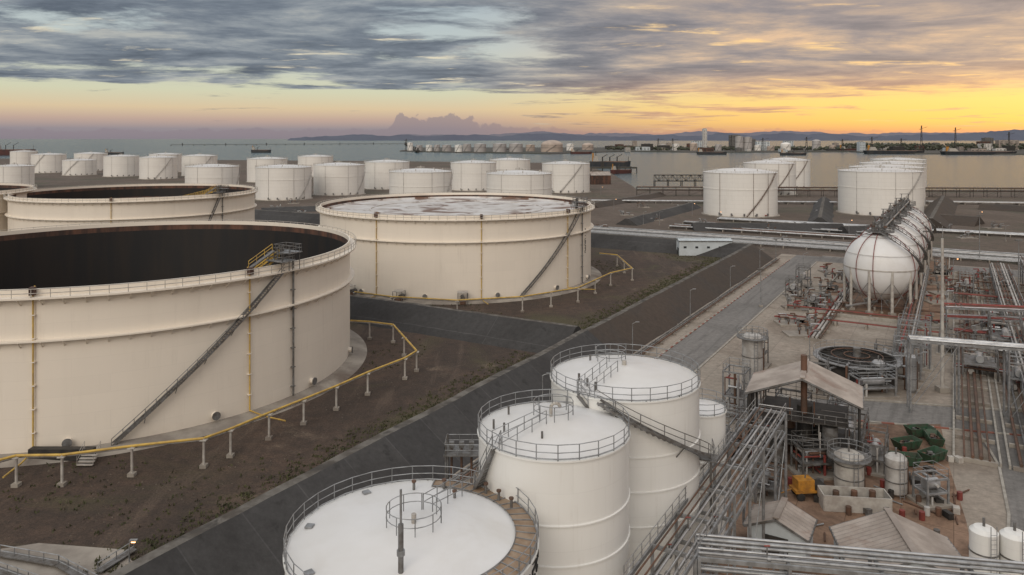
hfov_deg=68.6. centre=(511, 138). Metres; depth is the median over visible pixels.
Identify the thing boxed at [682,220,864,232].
pipe track
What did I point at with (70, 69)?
sky
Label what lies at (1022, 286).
fire line
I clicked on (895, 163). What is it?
cone roof storage tank
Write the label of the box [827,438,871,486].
process vessel
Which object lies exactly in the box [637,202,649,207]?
valve manifold
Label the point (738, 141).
distant storage tank
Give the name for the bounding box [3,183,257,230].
open top storage tank
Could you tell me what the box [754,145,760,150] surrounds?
distant storage tank
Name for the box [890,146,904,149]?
port building
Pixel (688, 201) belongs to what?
pipe track
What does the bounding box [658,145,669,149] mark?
port building
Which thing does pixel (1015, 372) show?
pump skid
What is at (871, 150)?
cargo ship
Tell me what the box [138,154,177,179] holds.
cone roof storage tank
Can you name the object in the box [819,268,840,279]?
valve manifold
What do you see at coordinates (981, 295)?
fire line
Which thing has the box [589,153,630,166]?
cargo ship
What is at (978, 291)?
valve manifold
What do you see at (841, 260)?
asphalt cross road
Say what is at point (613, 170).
cargo ship
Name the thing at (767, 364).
pump skid
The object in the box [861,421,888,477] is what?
pump skid
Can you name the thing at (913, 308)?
steel pipe rack
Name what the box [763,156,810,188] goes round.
cone roof storage tank
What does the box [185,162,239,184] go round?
cone roof storage tank
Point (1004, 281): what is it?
pump skid
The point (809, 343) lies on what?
street lamp
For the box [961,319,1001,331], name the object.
valve manifold
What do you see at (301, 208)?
containment dike
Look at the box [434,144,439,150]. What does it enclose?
distant storage tank
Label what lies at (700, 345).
asphalt road
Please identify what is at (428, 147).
distant storage tank
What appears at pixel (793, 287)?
pump skid
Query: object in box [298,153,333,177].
cone roof storage tank
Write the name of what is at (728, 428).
pump skid
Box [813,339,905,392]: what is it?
cooling basin
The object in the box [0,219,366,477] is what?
open top storage tank
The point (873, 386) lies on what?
pump skid
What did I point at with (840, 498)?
concrete bund
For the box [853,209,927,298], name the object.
spherical gas tank
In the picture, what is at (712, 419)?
white process tank
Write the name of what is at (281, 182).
cone roof storage tank
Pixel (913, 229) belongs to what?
spherical gas tank
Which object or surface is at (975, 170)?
sea
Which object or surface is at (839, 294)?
valve manifold
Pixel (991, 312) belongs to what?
pump skid
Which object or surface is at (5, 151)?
cargo ship
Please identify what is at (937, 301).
valve manifold
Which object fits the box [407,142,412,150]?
distant storage tank
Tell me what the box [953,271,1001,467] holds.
pipe track
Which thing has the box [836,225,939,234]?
containment dike
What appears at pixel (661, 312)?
containment dike
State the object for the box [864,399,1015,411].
road kerb
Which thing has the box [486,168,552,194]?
cone roof storage tank
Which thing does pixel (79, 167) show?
cone roof storage tank
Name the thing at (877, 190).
cone roof storage tank
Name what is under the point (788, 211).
ground
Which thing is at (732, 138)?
port building
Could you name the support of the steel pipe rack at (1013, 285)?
on the yard concrete pavement
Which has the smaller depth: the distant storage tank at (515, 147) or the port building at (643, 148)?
the distant storage tank at (515, 147)
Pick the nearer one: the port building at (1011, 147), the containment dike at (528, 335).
the containment dike at (528, 335)
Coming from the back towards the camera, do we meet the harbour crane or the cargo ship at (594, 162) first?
the harbour crane
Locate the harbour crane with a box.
[1007,132,1012,150]
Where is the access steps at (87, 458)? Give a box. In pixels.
[28,441,100,465]
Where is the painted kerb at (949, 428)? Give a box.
[857,420,1021,435]
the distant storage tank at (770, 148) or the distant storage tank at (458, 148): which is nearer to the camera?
the distant storage tank at (458, 148)
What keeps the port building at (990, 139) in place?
on the shore ground at (604, 150)
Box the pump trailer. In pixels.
[781,472,824,500]
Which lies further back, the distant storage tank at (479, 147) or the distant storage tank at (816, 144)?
the distant storage tank at (816, 144)
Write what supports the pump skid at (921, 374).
on the yard concrete pavement
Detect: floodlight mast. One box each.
[757,268,763,306]
[977,215,981,260]
[1015,239,1022,299]
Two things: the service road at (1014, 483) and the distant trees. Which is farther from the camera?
the distant trees
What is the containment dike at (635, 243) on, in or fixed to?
on the ground at (788, 211)
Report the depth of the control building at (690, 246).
259.22 m
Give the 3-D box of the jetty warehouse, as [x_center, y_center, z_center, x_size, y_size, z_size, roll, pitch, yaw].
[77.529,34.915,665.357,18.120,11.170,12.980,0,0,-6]
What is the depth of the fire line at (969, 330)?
151.76 m
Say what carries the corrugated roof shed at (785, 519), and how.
on the stained process yard at (955, 533)
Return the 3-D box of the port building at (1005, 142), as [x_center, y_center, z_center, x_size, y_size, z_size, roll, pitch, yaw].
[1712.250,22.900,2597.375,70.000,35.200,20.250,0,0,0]
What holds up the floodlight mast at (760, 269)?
on the asphalt road at (700, 345)
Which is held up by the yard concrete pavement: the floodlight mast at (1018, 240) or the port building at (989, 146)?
the floodlight mast at (1018, 240)
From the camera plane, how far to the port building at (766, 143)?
2458.89 m
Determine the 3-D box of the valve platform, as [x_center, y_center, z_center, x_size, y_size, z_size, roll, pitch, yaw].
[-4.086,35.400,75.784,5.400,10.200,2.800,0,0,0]
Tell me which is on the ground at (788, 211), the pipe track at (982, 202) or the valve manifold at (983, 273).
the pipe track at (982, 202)
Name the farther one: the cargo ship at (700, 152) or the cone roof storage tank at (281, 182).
the cargo ship at (700, 152)
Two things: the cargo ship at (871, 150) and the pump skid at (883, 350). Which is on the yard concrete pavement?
the pump skid at (883, 350)
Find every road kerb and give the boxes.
[657,260,788,357]
[694,262,816,371]
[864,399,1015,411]
[981,434,1010,526]
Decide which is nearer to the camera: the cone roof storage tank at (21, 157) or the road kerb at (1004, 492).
the road kerb at (1004, 492)
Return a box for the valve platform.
[443,434,478,482]
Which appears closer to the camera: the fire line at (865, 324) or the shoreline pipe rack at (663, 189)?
the fire line at (865, 324)
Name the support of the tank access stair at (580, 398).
attached to the white process tank at (563, 466)
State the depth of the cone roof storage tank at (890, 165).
450.98 m
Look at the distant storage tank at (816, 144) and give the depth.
2575.81 m
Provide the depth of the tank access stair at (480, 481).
53.91 m
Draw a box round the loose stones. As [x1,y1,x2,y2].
[3,249,673,566]
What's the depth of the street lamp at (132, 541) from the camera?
70.94 m
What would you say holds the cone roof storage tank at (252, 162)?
on the ground at (788, 211)
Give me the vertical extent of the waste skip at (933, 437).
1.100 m
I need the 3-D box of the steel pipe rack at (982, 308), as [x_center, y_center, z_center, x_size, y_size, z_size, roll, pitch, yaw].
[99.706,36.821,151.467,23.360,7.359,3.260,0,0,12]
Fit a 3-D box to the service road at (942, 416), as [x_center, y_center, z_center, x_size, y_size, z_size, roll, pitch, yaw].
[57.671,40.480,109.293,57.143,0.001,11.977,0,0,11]
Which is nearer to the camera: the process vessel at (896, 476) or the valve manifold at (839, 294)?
the process vessel at (896, 476)
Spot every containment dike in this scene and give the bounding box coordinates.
[108,329,615,574]
[255,209,747,257]
[261,206,315,211]
[350,295,580,352]
[584,244,772,354]
[592,192,665,207]
[617,202,700,225]
[691,222,843,231]
[808,197,833,222]
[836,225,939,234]
[924,195,957,228]
[940,214,984,226]
[978,203,1023,211]
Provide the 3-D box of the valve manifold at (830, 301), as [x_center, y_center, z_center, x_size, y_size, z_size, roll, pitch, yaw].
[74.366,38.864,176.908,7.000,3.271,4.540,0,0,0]
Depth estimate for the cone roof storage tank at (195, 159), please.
801.27 m
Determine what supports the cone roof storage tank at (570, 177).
on the ground at (788, 211)
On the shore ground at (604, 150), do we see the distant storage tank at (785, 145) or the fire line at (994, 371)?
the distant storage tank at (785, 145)
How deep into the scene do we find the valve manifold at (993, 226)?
336.08 m
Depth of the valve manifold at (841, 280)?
211.31 m
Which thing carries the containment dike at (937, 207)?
on the ground at (788, 211)
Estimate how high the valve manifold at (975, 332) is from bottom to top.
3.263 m
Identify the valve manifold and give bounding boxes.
[619,210,633,215]
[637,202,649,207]
[773,313,813,325]
[781,293,811,310]
[782,318,823,337]
[797,288,833,300]
[797,308,837,324]
[804,277,834,290]
[816,295,845,311]
[818,263,839,272]
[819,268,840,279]
[822,291,848,299]
[829,281,856,291]
[831,270,847,283]
[912,312,952,329]
[922,276,952,284]
[923,290,957,304]
[926,282,961,294]
[929,266,957,275]
[955,231,978,238]
[955,282,988,296]
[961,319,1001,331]
[963,273,991,285]
[963,325,1003,341]
[967,268,988,278]
[967,349,1013,369]
[982,221,1004,228]
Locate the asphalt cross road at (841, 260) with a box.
[817,256,1023,276]
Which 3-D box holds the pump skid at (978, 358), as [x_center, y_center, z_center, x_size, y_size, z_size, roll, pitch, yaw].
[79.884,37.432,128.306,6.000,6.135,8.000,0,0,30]
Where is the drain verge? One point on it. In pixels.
(671, 340)
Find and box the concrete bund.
[817,485,891,513]
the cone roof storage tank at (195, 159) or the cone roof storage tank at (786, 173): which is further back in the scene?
the cone roof storage tank at (195, 159)
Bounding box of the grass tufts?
[2,253,719,574]
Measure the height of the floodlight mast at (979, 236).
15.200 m
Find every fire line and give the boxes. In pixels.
[776,314,939,332]
[785,304,939,323]
[793,296,939,315]
[944,285,1023,292]
[945,278,1023,288]
[952,344,1022,355]
[952,363,1011,379]
[953,292,1023,304]
[953,328,1021,337]
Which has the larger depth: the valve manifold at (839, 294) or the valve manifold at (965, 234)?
the valve manifold at (965, 234)
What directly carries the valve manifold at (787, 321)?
on the yard concrete pavement
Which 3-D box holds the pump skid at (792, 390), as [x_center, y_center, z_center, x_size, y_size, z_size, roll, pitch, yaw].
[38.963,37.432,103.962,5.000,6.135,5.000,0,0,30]
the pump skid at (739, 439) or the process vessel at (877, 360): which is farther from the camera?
the process vessel at (877, 360)
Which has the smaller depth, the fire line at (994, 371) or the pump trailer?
the pump trailer
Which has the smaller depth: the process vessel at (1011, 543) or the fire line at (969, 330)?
the process vessel at (1011, 543)
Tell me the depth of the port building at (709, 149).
2264.79 m
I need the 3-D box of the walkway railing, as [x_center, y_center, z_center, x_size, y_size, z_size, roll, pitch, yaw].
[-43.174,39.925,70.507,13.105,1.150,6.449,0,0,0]
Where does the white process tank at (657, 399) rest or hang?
on the yard concrete pavement
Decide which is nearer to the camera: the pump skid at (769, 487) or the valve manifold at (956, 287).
the pump skid at (769, 487)
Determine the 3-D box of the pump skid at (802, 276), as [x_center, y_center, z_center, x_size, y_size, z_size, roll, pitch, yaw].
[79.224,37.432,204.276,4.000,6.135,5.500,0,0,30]
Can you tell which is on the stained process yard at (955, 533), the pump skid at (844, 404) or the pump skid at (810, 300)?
the pump skid at (844, 404)
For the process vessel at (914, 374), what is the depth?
119.37 m
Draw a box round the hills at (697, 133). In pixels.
[288,131,975,139]
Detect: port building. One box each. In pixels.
[635,147,649,149]
[641,143,652,149]
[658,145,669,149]
[691,141,701,147]
[699,147,713,151]
[702,128,706,146]
[729,135,740,145]
[735,147,742,151]
[755,141,769,149]
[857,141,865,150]
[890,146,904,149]
[967,148,985,150]
[976,141,989,144]
[977,143,992,149]
[981,137,993,146]
[992,148,1005,150]
[995,140,1018,149]
[1002,145,1014,150]
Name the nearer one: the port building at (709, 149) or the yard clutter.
the yard clutter
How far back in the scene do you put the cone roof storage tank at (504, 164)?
652.28 m
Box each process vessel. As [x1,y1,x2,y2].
[736,326,767,407]
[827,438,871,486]
[872,356,884,376]
[884,447,908,499]
[905,354,917,391]
[968,517,999,573]
[999,522,1023,574]
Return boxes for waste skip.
[888,450,922,466]
[890,435,922,449]
[903,424,935,436]
[917,445,947,463]
[923,428,944,446]
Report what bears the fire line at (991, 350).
on the yard concrete pavement
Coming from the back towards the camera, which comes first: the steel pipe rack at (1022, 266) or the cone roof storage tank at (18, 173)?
the cone roof storage tank at (18, 173)
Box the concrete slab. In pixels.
[0,543,131,574]
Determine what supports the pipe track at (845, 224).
on the ground at (788, 211)
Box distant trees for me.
[607,142,1023,150]
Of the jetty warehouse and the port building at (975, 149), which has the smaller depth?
the jetty warehouse
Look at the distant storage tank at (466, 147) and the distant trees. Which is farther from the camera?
the distant trees
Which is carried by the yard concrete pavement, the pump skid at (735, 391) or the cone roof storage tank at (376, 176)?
the pump skid at (735, 391)
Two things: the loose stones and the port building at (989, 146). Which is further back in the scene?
the port building at (989, 146)
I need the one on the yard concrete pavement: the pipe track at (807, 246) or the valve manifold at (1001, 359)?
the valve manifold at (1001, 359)
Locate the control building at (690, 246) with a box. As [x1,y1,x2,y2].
[676,238,732,255]
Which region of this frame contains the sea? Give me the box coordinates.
[0,139,1023,189]
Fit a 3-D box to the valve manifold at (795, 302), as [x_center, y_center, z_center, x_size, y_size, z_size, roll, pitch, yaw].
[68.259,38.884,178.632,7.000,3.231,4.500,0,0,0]
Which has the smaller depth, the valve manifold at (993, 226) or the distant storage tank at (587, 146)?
the valve manifold at (993, 226)
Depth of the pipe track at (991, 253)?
292.58 m
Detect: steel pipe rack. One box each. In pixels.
[623,398,786,574]
[694,533,1023,574]
[891,265,928,354]
[907,335,1023,422]
[940,302,1023,335]
[989,261,1023,396]
[1019,255,1023,283]
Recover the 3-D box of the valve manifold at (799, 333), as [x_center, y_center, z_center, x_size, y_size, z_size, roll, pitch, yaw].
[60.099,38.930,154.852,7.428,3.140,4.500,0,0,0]
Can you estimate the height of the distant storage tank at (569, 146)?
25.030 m
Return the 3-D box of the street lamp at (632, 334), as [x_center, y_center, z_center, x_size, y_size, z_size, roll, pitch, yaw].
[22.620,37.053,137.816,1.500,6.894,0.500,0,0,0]
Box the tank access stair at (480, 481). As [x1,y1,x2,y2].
[473,430,500,489]
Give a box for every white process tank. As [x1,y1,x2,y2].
[283,465,538,574]
[477,389,629,574]
[550,343,719,574]
[699,388,731,562]
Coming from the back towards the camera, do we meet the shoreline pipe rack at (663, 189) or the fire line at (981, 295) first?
the shoreline pipe rack at (663, 189)
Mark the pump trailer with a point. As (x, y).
(800, 486)
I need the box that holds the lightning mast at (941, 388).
[935,226,949,392]
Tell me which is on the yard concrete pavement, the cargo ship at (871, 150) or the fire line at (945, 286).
the fire line at (945, 286)
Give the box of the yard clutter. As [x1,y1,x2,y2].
[777,446,969,541]
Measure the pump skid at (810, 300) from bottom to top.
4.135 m
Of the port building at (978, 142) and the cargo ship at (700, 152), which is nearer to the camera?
the cargo ship at (700, 152)
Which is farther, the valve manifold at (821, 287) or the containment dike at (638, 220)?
the containment dike at (638, 220)
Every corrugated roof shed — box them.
[743,497,817,556]
[829,507,967,570]
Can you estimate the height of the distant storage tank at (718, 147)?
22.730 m
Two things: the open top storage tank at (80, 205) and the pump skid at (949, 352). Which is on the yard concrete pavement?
the pump skid at (949, 352)
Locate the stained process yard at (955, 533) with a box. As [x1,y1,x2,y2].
[701,424,968,574]
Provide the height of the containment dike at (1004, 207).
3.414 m
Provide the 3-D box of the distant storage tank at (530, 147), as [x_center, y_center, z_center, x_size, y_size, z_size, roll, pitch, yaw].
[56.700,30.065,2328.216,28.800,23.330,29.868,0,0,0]
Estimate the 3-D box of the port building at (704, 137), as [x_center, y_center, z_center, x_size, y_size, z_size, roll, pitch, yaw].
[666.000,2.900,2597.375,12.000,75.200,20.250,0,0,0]
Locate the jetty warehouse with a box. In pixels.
[590,171,610,183]
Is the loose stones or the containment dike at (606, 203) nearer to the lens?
the loose stones
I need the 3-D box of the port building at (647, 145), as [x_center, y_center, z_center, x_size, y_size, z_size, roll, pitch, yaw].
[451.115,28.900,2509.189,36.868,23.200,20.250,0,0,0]
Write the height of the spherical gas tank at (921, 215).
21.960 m
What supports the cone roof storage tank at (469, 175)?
on the ground at (788, 211)
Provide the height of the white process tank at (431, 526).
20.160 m
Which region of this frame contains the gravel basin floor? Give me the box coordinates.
[0,220,720,560]
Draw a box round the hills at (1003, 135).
[289,129,1023,139]
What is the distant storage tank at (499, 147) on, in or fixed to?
on the shore ground at (604, 150)
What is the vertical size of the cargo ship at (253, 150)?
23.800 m
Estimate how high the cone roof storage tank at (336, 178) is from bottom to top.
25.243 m
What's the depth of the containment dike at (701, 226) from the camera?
327.95 m
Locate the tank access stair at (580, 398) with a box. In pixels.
[576,378,591,407]
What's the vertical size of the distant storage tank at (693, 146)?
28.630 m
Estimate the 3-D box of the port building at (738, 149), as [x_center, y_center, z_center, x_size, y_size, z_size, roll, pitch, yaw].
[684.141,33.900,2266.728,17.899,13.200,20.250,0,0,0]
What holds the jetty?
on the sea
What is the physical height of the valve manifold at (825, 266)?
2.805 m
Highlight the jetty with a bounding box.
[182,143,636,172]
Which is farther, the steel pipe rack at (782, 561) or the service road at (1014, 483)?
the service road at (1014, 483)
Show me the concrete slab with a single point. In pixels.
(85, 557)
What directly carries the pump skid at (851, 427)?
on the stained process yard at (955, 533)
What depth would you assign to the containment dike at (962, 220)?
351.32 m
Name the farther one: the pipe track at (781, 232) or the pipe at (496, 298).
the pipe track at (781, 232)
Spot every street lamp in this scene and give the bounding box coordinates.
[125,539,137,564]
[542,373,549,400]
[632,321,638,353]
[689,288,695,318]
[809,330,818,360]
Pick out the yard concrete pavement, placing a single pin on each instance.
(983, 496)
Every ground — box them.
[0,159,1023,466]
[400,147,1023,154]
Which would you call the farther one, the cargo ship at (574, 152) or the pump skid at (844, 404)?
the cargo ship at (574, 152)
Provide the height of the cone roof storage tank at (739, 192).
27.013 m
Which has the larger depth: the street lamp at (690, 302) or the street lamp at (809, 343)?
the street lamp at (690, 302)
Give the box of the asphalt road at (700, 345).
[657,255,819,370]
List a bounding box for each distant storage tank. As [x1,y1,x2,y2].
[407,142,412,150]
[426,145,431,150]
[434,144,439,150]
[442,145,450,150]
[455,145,461,151]
[463,144,470,150]
[474,143,485,151]
[493,143,505,151]
[509,143,522,151]
[526,144,534,150]
[541,140,562,151]
[566,143,573,150]
[582,143,593,149]
[690,142,696,150]
[715,144,721,150]
[735,136,743,147]
[743,137,751,150]
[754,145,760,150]
[767,146,774,150]
[780,142,790,150]
[812,140,820,149]
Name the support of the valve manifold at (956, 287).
on the yard concrete pavement
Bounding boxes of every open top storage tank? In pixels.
[0,182,36,231]
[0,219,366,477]
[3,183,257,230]
[316,192,601,304]
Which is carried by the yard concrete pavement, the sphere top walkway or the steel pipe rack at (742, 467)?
the steel pipe rack at (742, 467)
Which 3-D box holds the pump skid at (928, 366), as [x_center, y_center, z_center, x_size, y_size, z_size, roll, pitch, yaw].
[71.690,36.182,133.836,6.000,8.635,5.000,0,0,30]
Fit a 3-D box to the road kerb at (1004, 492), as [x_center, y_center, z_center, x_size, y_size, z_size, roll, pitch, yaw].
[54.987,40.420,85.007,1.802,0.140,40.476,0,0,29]
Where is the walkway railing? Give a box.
[0,543,136,574]
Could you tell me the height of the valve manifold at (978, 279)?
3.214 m
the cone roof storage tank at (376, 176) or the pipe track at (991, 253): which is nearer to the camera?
the pipe track at (991, 253)
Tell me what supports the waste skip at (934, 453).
on the stained process yard at (955, 533)
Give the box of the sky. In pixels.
[0,0,1023,138]
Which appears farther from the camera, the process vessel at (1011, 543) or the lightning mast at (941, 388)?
the lightning mast at (941, 388)
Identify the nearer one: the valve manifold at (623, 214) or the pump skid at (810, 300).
the pump skid at (810, 300)
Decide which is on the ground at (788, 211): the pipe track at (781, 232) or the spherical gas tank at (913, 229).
the pipe track at (781, 232)
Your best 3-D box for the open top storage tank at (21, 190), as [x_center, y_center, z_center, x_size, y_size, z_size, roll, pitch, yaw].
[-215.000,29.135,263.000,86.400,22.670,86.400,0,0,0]
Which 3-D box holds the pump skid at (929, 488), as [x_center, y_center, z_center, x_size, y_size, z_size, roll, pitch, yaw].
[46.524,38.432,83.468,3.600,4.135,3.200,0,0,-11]
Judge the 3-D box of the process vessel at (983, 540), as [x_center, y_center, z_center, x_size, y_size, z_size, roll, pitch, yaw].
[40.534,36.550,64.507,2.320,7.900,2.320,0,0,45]
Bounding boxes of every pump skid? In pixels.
[715,401,738,463]
[722,357,750,422]
[731,411,769,464]
[745,453,783,502]
[747,328,771,369]
[775,383,811,400]
[783,275,802,299]
[787,430,835,479]
[795,263,812,288]
[800,355,828,398]
[804,287,822,307]
[828,396,857,426]
[834,401,868,449]
[848,365,900,398]
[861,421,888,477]
[874,338,892,353]
[893,329,924,382]
[897,313,933,371]
[906,460,953,510]
[932,256,947,275]
[936,327,957,356]
[959,268,974,292]
[960,333,1001,384]
[983,300,1001,328]
[987,310,1023,359]
[997,270,1012,288]
[1006,350,1023,395]
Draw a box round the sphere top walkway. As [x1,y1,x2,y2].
[877,199,909,228]
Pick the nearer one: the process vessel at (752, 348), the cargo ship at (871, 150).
the process vessel at (752, 348)
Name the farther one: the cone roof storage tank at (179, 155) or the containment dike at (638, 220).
the cone roof storage tank at (179, 155)
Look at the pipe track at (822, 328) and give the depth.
161.63 m
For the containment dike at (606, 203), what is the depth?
474.20 m
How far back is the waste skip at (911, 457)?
92.56 m
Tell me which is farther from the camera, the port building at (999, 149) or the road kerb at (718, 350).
the port building at (999, 149)
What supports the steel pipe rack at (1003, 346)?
on the service road at (942, 416)
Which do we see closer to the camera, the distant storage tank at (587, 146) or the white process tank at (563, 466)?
the white process tank at (563, 466)
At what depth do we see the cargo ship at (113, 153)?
1974.82 m
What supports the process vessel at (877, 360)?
on the yard concrete pavement
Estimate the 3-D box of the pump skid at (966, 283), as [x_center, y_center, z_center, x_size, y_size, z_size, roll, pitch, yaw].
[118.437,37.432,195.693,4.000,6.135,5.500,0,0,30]
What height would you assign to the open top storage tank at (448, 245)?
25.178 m
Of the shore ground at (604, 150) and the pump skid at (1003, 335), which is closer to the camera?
the pump skid at (1003, 335)
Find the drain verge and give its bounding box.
[450,254,795,482]
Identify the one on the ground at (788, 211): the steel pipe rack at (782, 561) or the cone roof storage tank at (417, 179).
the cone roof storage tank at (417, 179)
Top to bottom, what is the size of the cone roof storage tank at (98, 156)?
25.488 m
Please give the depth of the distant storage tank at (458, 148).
2208.14 m
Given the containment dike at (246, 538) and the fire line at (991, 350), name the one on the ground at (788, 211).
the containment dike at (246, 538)
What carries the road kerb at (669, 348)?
on the drain verge
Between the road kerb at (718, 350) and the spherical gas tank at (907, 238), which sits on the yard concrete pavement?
the road kerb at (718, 350)
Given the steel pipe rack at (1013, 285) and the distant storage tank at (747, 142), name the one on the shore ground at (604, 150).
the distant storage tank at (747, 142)
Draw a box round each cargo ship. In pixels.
[0,142,35,154]
[104,149,123,154]
[251,146,270,152]
[570,148,591,153]
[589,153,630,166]
[610,163,631,173]
[696,148,726,154]
[780,149,806,154]
[863,145,924,153]
[940,146,1016,154]
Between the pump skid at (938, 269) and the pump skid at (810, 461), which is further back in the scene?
the pump skid at (938, 269)
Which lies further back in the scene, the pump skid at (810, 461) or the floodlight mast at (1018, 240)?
the floodlight mast at (1018, 240)
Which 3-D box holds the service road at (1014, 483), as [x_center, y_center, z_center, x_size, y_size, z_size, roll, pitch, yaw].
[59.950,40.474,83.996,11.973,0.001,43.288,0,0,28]
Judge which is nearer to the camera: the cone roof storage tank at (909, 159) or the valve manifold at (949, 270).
the valve manifold at (949, 270)
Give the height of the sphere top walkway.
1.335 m
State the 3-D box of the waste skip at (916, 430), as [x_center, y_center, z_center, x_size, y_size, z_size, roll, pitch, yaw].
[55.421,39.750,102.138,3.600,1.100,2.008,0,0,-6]
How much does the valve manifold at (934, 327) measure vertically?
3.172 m
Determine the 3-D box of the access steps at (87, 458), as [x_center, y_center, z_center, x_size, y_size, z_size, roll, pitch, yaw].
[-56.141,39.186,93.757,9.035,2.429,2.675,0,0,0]
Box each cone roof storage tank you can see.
[0,163,34,185]
[10,150,37,164]
[31,152,66,172]
[61,157,97,175]
[74,152,107,170]
[102,153,138,176]
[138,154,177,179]
[149,152,181,172]
[181,153,216,175]
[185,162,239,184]
[246,155,287,182]
[255,162,312,200]
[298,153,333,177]
[312,161,365,195]
[364,158,409,189]
[389,166,452,193]
[450,159,496,190]
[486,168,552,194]
[490,157,529,170]
[542,159,590,193]
[701,165,779,217]
[743,158,797,195]
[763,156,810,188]
[836,165,924,215]
[849,162,927,206]
[859,159,927,196]
[870,156,926,186]
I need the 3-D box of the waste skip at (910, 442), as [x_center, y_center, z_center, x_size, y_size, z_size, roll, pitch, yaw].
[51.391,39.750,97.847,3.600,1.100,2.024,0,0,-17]
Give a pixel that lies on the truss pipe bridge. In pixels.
(676, 179)
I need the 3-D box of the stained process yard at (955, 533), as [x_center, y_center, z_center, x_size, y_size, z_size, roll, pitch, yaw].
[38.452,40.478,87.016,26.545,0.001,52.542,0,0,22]
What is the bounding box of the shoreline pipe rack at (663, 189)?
[636,186,1023,197]
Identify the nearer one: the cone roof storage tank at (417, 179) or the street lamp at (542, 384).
the street lamp at (542, 384)
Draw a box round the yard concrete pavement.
[694,256,1023,532]
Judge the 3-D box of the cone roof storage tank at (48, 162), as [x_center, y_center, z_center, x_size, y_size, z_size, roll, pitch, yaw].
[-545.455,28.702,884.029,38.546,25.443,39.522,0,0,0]
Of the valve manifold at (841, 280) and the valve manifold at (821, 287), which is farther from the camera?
the valve manifold at (841, 280)
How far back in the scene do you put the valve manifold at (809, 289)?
187.81 m
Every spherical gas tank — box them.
[841,216,923,315]
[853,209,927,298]
[867,203,930,283]
[876,198,933,270]
[884,194,936,262]
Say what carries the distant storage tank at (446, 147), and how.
on the shore ground at (604, 150)
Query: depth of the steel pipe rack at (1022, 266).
210.56 m
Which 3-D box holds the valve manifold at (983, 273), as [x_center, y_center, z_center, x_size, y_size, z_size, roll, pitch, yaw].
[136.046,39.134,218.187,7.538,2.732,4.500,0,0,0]
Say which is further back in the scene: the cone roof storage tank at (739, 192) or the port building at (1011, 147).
the port building at (1011, 147)
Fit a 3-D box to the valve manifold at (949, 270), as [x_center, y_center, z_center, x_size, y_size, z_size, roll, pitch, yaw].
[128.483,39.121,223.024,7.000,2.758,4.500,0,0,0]
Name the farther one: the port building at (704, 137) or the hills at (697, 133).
the hills at (697, 133)
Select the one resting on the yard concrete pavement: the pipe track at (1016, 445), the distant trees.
the pipe track at (1016, 445)
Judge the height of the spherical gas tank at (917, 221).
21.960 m
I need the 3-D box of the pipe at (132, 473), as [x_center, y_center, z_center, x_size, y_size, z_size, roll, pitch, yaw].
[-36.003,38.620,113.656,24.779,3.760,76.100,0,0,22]
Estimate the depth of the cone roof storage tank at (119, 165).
787.53 m
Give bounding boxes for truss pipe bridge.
[653,175,702,185]
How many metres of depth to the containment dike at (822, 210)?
392.61 m
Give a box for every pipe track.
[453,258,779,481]
[591,199,837,203]
[591,229,1023,262]
[592,226,1023,257]
[668,224,859,239]
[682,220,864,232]
[716,217,1023,236]
[805,281,855,341]
[925,200,1023,204]
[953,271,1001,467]
[979,272,1023,471]
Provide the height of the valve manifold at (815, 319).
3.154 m
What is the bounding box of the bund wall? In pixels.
[808,258,949,326]
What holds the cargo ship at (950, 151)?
on the sea
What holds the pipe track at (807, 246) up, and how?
on the ground at (788, 211)
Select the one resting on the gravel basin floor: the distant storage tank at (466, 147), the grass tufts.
the grass tufts
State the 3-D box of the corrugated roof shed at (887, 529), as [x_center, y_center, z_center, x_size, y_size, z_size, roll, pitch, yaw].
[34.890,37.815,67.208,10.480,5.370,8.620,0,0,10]
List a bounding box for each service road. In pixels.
[711,399,1023,433]
[973,432,1023,530]
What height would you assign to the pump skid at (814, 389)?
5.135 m
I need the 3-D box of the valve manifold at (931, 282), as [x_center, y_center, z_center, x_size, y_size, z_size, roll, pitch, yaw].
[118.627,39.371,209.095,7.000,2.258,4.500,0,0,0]
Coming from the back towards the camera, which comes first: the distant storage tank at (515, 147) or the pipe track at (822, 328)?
the distant storage tank at (515, 147)
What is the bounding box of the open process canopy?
[727,354,863,471]
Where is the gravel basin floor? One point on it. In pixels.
(250, 446)
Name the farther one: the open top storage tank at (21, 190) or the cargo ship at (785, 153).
the cargo ship at (785, 153)
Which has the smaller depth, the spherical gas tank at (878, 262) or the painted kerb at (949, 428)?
the painted kerb at (949, 428)
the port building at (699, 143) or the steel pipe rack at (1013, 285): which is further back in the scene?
the port building at (699, 143)
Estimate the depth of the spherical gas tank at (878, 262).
173.97 m
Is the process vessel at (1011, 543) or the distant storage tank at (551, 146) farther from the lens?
the distant storage tank at (551, 146)
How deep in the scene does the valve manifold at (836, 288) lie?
199.47 m

